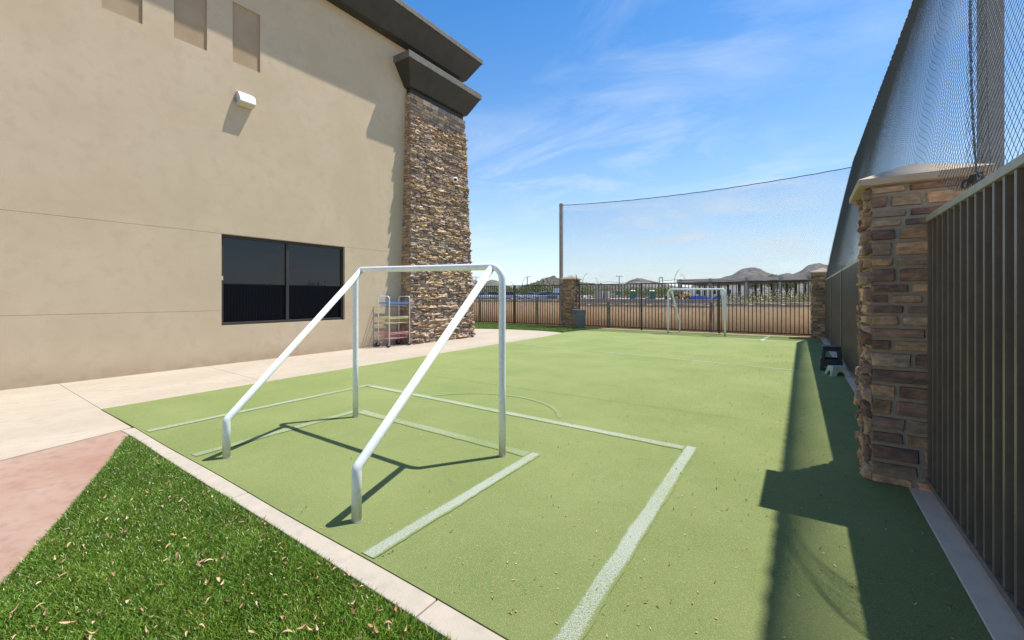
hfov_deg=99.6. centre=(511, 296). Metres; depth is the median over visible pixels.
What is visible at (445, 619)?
kerb
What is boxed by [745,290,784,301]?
dry shrub
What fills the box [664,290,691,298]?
backhoe
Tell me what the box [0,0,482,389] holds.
building
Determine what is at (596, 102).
sky
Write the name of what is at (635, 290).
desert tree
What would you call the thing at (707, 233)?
ball net
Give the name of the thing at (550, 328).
grass
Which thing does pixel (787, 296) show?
dry shrub
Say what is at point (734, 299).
dry shrub
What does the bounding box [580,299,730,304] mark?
block wall
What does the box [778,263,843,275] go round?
hill
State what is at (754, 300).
dry shrub
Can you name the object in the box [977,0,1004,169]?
net pole
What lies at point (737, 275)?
hill
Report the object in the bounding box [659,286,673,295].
desert tree
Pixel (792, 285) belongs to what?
green tree
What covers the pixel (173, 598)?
grass
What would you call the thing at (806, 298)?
dry shrub
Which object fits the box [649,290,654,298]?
portable toilet
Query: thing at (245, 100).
wall light
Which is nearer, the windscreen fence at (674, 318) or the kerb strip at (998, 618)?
the kerb strip at (998, 618)
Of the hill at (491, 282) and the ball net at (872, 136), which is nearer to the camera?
the ball net at (872, 136)
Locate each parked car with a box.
[506,292,520,298]
[521,293,534,298]
[532,293,546,298]
[548,293,558,298]
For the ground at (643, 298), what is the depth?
124.10 m
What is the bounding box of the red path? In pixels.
[0,431,128,584]
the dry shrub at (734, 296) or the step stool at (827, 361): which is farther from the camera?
the dry shrub at (734, 296)
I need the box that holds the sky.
[402,0,1023,287]
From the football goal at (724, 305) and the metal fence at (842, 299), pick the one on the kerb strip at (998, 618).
the metal fence at (842, 299)
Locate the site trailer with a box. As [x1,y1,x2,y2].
[691,286,751,297]
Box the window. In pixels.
[222,234,342,324]
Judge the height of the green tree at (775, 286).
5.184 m
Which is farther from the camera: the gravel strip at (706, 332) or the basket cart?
the gravel strip at (706, 332)
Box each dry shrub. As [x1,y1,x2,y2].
[720,291,755,301]
[720,294,749,303]
[731,291,770,303]
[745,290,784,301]
[758,290,804,301]
[779,291,810,302]
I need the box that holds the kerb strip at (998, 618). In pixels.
[820,338,1023,639]
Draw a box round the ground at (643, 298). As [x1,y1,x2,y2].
[475,297,804,336]
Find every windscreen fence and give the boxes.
[472,298,558,325]
[580,302,712,332]
[713,302,811,336]
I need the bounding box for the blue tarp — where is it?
[689,295,723,298]
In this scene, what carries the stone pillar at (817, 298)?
on the ground at (643, 298)
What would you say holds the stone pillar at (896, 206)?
on the green turf
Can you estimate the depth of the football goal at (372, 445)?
3.48 m
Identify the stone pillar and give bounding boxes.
[560,275,581,326]
[809,268,827,337]
[849,163,995,491]
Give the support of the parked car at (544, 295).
on the car park
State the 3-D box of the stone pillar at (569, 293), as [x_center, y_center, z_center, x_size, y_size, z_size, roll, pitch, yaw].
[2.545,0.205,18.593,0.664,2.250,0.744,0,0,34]
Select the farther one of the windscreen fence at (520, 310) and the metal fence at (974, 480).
the windscreen fence at (520, 310)
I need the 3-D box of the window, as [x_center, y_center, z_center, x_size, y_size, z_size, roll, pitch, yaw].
[-4.887,-0.327,9.459,0.087,1.761,2.688,0,0,34]
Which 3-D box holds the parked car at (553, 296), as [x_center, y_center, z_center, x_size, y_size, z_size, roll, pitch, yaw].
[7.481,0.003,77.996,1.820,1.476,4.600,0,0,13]
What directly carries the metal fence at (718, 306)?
on the gravel strip at (706, 332)
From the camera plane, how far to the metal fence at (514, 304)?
20.16 m
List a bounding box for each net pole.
[559,203,562,325]
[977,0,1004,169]
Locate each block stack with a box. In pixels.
[594,291,602,298]
[603,291,609,298]
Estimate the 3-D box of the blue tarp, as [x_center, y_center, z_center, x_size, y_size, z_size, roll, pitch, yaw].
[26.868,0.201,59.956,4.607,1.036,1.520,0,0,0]
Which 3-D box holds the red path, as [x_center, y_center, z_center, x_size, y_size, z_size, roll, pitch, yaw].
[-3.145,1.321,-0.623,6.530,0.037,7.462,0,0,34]
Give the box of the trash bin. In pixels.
[572,309,585,327]
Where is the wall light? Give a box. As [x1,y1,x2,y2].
[234,90,255,109]
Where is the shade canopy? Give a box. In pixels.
[677,275,810,298]
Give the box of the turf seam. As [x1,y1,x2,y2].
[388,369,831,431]
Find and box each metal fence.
[474,285,561,324]
[577,280,810,334]
[825,259,861,390]
[925,153,1023,628]
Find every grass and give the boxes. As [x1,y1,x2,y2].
[0,436,456,639]
[473,322,600,332]
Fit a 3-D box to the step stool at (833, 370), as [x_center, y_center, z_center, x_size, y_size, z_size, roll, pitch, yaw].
[5.372,1.223,7.150,0.330,0.157,0.294,0,0,12]
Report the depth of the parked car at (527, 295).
91.44 m
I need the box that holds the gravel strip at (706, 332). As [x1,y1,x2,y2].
[605,328,802,336]
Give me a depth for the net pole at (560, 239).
19.34 m
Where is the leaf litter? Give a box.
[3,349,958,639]
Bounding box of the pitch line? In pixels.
[146,330,799,639]
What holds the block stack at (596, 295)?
on the ground at (643, 298)
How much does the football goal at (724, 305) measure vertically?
1.608 m
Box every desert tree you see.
[516,287,529,293]
[529,282,545,291]
[580,286,589,297]
[628,285,640,297]
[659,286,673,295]
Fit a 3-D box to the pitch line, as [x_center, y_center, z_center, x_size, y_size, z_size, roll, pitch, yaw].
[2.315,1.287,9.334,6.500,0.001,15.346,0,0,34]
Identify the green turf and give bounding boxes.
[101,329,991,639]
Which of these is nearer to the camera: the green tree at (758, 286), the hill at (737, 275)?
the green tree at (758, 286)
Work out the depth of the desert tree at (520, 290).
99.61 m
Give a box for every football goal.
[221,263,505,523]
[667,288,725,335]
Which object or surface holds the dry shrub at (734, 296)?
on the ground at (643, 298)
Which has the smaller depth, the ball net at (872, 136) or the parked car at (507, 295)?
the ball net at (872, 136)
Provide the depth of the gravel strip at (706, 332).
15.87 m
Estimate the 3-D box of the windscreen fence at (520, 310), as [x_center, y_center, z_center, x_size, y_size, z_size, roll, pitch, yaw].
[-0.177,0.700,21.464,6.800,1.320,0.165,0,0,34]
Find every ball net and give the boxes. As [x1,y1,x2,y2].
[559,167,852,284]
[825,0,1023,278]
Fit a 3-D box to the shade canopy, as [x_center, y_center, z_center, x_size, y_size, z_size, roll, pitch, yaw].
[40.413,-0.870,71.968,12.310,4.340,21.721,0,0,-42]
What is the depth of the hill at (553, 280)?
199.05 m
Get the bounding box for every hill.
[471,280,508,290]
[523,275,690,297]
[626,278,690,290]
[724,267,802,296]
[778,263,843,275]
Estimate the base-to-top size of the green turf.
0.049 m
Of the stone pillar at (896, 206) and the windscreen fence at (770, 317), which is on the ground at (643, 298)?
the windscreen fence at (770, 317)
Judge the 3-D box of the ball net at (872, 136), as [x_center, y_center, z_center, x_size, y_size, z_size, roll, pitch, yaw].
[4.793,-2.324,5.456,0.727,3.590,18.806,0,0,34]
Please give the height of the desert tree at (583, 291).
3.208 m
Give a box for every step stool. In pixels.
[819,345,842,369]
[823,365,852,376]
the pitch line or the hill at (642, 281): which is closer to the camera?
the pitch line
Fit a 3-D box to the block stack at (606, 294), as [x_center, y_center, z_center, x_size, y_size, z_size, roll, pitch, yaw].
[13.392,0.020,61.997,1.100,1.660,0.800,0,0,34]
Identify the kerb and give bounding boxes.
[121,428,505,639]
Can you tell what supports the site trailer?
on the ground at (643, 298)
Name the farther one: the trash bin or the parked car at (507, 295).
the parked car at (507, 295)
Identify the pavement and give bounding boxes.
[0,329,559,460]
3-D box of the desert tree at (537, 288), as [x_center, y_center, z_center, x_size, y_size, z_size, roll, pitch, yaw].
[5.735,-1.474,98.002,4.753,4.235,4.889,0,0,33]
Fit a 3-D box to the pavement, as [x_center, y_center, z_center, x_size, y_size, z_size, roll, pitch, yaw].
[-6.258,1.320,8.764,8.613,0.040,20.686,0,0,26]
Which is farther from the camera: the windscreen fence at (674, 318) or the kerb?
the windscreen fence at (674, 318)
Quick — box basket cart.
[375,296,410,347]
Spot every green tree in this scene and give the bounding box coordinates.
[742,285,759,295]
[766,274,784,294]
[784,284,797,295]

